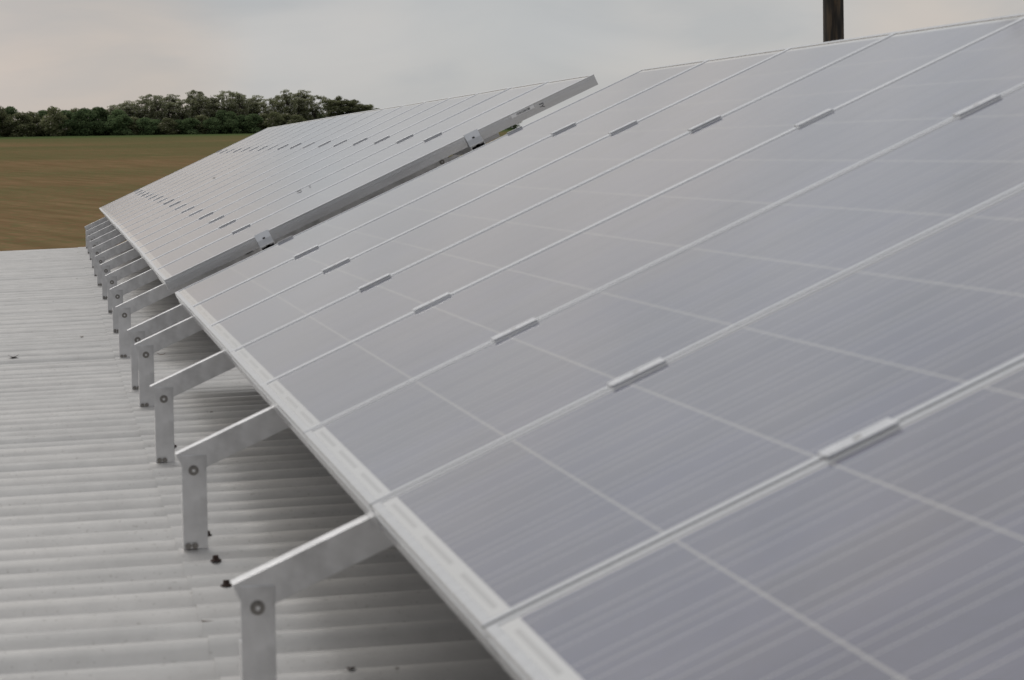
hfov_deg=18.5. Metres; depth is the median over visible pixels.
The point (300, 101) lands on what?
acacia tree
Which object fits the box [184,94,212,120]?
acacia tree
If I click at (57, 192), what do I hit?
field
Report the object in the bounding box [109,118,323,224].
solar panel
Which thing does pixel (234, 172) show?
solar panel
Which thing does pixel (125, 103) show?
acacia tree
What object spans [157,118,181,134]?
undergrowth bush
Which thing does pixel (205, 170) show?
solar panel
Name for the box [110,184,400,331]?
support bracket
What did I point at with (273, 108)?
acacia tree
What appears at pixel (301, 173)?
solar panel
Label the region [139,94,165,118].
acacia tree
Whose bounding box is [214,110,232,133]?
undergrowth bush
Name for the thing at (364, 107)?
dense tree
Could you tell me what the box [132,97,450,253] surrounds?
solar panel
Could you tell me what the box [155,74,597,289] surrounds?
solar panel
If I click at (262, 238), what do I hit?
end clamp
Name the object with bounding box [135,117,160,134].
undergrowth bush
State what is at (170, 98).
acacia tree
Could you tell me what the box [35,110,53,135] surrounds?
bushy tree
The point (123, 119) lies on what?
undergrowth bush
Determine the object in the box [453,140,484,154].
mounting rail
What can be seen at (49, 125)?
bushy tree
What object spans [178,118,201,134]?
undergrowth bush
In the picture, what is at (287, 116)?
undergrowth bush
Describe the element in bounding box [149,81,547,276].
solar panel
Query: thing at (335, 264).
clamp
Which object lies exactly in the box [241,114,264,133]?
undergrowth bush
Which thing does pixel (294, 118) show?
undergrowth bush
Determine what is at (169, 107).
acacia tree
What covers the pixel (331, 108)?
dense tree
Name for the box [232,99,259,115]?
acacia tree
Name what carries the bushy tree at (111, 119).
on the field
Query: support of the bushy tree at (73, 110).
on the field
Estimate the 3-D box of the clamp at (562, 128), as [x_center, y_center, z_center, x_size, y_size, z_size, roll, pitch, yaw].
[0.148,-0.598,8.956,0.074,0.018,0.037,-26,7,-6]
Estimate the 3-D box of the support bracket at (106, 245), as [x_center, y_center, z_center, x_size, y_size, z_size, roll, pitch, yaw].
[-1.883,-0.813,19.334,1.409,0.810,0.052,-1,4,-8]
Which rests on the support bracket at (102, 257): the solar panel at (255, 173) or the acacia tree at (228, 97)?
the solar panel at (255, 173)
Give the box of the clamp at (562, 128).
[550,122,575,134]
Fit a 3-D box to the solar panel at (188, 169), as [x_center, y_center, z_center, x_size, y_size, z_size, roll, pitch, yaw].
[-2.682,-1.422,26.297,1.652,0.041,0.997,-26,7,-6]
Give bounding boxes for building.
[0,245,513,679]
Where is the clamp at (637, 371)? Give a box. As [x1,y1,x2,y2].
[607,358,665,387]
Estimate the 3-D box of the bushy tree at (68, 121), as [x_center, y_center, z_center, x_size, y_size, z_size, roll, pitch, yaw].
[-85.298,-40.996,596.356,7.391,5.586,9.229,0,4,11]
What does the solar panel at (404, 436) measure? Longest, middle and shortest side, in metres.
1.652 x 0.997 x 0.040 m
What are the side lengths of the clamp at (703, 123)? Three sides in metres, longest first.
0.074 x 0.037 x 0.017 m
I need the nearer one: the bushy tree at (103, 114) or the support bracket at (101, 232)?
the support bracket at (101, 232)
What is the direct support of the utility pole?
on the field
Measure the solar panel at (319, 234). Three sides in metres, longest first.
1.652 x 0.997 x 0.042 m
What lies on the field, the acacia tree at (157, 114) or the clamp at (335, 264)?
the acacia tree at (157, 114)
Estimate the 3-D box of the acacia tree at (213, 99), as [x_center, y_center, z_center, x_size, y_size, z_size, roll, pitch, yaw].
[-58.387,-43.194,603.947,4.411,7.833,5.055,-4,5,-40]
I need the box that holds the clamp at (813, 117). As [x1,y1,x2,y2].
[794,108,832,126]
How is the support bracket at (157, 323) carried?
on the building
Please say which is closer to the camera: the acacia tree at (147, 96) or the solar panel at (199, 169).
the solar panel at (199, 169)
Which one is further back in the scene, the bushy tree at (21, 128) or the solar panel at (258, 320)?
the bushy tree at (21, 128)
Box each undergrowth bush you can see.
[107,114,134,135]
[123,116,142,134]
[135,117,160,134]
[147,119,165,134]
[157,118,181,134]
[172,119,191,134]
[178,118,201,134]
[194,114,213,133]
[202,117,227,133]
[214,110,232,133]
[215,111,241,133]
[233,115,256,133]
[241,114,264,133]
[256,113,268,129]
[262,111,284,127]
[280,113,290,124]
[286,114,306,124]
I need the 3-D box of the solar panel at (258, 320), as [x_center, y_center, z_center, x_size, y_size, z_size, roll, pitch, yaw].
[0.058,-0.343,7.423,1.652,0.040,0.997,-26,7,-6]
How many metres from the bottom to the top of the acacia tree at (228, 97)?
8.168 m
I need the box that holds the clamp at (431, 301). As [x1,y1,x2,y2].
[412,292,449,310]
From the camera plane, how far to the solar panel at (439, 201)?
8.40 m
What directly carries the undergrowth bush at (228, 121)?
on the field
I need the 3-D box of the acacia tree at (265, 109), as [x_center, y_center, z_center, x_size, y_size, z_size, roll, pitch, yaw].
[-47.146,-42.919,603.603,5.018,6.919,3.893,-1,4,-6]
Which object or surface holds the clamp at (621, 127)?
attached to the solar panel at (439, 201)
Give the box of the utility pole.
[823,0,843,41]
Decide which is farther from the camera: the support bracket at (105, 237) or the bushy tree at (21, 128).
the bushy tree at (21, 128)
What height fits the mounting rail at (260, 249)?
0.084 m
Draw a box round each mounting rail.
[253,241,274,252]
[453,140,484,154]
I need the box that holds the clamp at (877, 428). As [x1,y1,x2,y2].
[817,418,898,459]
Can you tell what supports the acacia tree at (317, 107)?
on the field
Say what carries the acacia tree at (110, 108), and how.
on the field
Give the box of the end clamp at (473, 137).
[463,129,482,147]
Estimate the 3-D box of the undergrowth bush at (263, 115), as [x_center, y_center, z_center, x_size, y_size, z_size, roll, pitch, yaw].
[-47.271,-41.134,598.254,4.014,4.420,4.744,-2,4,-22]
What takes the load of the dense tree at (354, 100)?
on the field
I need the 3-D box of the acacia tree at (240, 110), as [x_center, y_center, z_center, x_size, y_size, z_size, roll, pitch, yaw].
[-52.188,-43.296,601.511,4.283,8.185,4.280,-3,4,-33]
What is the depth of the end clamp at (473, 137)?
10.86 m
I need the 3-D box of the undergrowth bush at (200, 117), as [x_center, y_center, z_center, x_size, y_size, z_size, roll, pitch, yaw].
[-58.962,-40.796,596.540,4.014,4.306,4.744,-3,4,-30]
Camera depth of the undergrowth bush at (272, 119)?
596.34 m
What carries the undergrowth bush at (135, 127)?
on the field
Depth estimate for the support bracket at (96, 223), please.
25.57 m
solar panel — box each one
[99,127,272,212]
[101,125,282,214]
[103,124,290,216]
[105,122,300,218]
[107,120,311,220]
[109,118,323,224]
[111,116,335,227]
[114,113,351,230]
[117,111,366,233]
[120,108,383,238]
[124,105,403,244]
[128,101,425,249]
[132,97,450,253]
[137,93,477,261]
[143,87,510,268]
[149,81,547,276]
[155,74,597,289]
[175,59,708,319]
[189,47,790,339]
[207,31,896,365]
[230,13,1023,403]
[260,18,1023,453]
[304,84,1023,531]
[371,186,1023,663]
[484,361,1023,679]
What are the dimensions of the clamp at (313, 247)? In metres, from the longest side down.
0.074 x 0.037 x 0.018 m
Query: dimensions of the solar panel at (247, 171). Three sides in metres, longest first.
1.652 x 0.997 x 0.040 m
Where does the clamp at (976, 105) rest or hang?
attached to the solar panel at (354, 374)
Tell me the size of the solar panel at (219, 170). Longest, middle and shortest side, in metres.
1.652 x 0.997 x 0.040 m
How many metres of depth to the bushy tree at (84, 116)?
592.64 m
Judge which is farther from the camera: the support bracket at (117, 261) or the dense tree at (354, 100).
the dense tree at (354, 100)
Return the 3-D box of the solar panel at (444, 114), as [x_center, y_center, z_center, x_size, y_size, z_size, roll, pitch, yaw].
[-0.801,-0.689,13.320,1.652,0.040,0.997,-26,6,-6]
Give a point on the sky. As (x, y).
(62, 54)
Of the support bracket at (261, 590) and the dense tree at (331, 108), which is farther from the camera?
the dense tree at (331, 108)
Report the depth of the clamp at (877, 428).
2.88 m
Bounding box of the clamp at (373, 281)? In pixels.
[358,273,389,289]
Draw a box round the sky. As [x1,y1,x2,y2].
[0,0,1023,133]
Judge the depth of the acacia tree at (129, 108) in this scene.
600.83 m
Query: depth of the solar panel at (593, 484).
3.33 m
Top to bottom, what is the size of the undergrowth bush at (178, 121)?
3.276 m
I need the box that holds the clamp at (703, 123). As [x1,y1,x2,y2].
[688,115,720,130]
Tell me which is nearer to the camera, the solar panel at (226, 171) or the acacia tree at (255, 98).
the solar panel at (226, 171)
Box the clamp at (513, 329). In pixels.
[491,318,536,340]
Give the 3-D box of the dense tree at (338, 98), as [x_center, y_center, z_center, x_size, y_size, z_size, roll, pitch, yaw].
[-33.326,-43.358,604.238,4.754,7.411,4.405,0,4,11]
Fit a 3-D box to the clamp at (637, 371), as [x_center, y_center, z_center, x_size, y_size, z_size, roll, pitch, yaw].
[0.157,0.046,3.881,0.074,0.018,0.037,-26,7,-6]
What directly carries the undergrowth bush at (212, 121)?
on the field
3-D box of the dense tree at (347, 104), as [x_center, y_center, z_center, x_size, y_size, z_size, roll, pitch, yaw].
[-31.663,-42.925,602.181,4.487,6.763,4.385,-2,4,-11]
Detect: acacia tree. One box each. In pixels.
[105,105,118,114]
[113,104,136,115]
[120,100,142,116]
[129,100,150,128]
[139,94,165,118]
[144,96,167,134]
[160,94,184,119]
[160,100,175,118]
[169,99,195,120]
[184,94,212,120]
[185,90,204,117]
[201,96,219,116]
[211,90,237,114]
[225,95,245,113]
[228,93,249,129]
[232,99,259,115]
[245,95,262,114]
[254,99,279,118]
[268,97,289,115]
[273,89,297,118]
[285,95,306,120]
[292,90,315,117]
[300,95,326,120]
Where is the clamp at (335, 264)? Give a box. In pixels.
[321,257,348,271]
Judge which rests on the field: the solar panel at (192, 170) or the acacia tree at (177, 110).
the acacia tree at (177, 110)
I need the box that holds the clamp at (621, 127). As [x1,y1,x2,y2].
[608,120,636,133]
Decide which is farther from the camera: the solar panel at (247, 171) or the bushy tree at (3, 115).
the bushy tree at (3, 115)
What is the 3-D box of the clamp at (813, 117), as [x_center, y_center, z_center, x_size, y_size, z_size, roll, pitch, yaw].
[0.576,-0.416,5.962,0.074,0.017,0.037,-26,7,-6]
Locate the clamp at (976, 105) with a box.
[953,94,1000,116]
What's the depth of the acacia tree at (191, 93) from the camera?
604.16 m
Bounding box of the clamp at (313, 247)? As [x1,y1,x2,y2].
[293,245,317,257]
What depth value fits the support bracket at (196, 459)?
5.77 m
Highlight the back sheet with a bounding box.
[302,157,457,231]
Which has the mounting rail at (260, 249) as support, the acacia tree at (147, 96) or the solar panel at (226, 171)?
the solar panel at (226, 171)
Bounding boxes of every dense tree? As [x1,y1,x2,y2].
[321,98,342,118]
[327,96,345,114]
[337,99,358,114]
[348,99,361,112]
[352,104,374,111]
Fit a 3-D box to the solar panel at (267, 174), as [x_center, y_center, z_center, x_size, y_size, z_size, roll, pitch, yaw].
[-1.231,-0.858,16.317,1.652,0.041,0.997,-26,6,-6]
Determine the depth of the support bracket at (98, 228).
23.98 m
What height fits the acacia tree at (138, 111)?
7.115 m
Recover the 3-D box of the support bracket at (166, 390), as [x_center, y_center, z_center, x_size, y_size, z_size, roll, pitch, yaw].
[-0.163,-0.133,7.527,1.413,0.811,0.052,-1,4,-8]
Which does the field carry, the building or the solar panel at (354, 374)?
the building
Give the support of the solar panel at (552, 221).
on the support bracket at (196, 459)
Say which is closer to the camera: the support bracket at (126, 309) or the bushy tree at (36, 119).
the support bracket at (126, 309)
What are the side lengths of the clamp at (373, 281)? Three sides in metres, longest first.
0.074 x 0.037 x 0.018 m
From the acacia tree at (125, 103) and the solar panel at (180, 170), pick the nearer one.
the solar panel at (180, 170)
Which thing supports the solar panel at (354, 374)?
on the support bracket at (196, 459)
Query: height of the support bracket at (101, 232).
0.808 m
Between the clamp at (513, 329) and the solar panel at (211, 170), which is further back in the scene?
the solar panel at (211, 170)
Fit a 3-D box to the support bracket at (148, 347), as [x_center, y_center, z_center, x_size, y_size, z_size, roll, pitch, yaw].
[-0.392,-0.229,9.128,1.413,0.811,0.052,-1,4,-8]
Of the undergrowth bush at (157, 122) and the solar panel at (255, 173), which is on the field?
the undergrowth bush at (157, 122)
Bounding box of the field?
[0,129,511,250]
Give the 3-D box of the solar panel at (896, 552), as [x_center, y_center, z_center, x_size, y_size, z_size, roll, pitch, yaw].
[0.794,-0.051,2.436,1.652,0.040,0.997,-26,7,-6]
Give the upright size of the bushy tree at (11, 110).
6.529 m
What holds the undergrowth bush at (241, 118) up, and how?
on the field
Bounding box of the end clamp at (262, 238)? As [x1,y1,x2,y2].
[254,229,272,247]
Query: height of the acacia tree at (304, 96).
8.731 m
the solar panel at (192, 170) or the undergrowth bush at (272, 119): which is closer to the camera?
the solar panel at (192, 170)
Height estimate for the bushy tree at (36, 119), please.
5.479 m
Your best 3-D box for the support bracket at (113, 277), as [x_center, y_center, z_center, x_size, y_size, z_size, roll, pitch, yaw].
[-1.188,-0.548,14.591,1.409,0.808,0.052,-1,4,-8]
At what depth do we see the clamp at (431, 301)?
5.86 m
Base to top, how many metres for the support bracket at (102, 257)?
0.803 m
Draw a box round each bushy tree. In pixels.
[0,106,19,136]
[0,107,11,136]
[3,112,39,136]
[26,111,45,136]
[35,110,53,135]
[38,106,71,135]
[46,110,78,135]
[68,108,82,133]
[70,107,103,135]
[81,107,110,135]
[99,109,133,135]
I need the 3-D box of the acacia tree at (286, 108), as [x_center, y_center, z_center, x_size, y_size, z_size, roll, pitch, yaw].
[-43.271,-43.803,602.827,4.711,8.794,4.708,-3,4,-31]
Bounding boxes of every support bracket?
[84,217,107,247]
[86,220,111,252]
[88,225,252,259]
[90,229,120,267]
[92,234,125,275]
[95,230,304,284]
[100,217,331,298]
[105,258,148,312]
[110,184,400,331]
[116,133,499,356]
[127,304,190,389]
[135,317,202,406]
[150,351,235,462]
[175,406,288,548]
[231,514,393,679]
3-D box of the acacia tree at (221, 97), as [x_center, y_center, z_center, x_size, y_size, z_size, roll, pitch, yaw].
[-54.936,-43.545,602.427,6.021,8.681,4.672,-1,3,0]

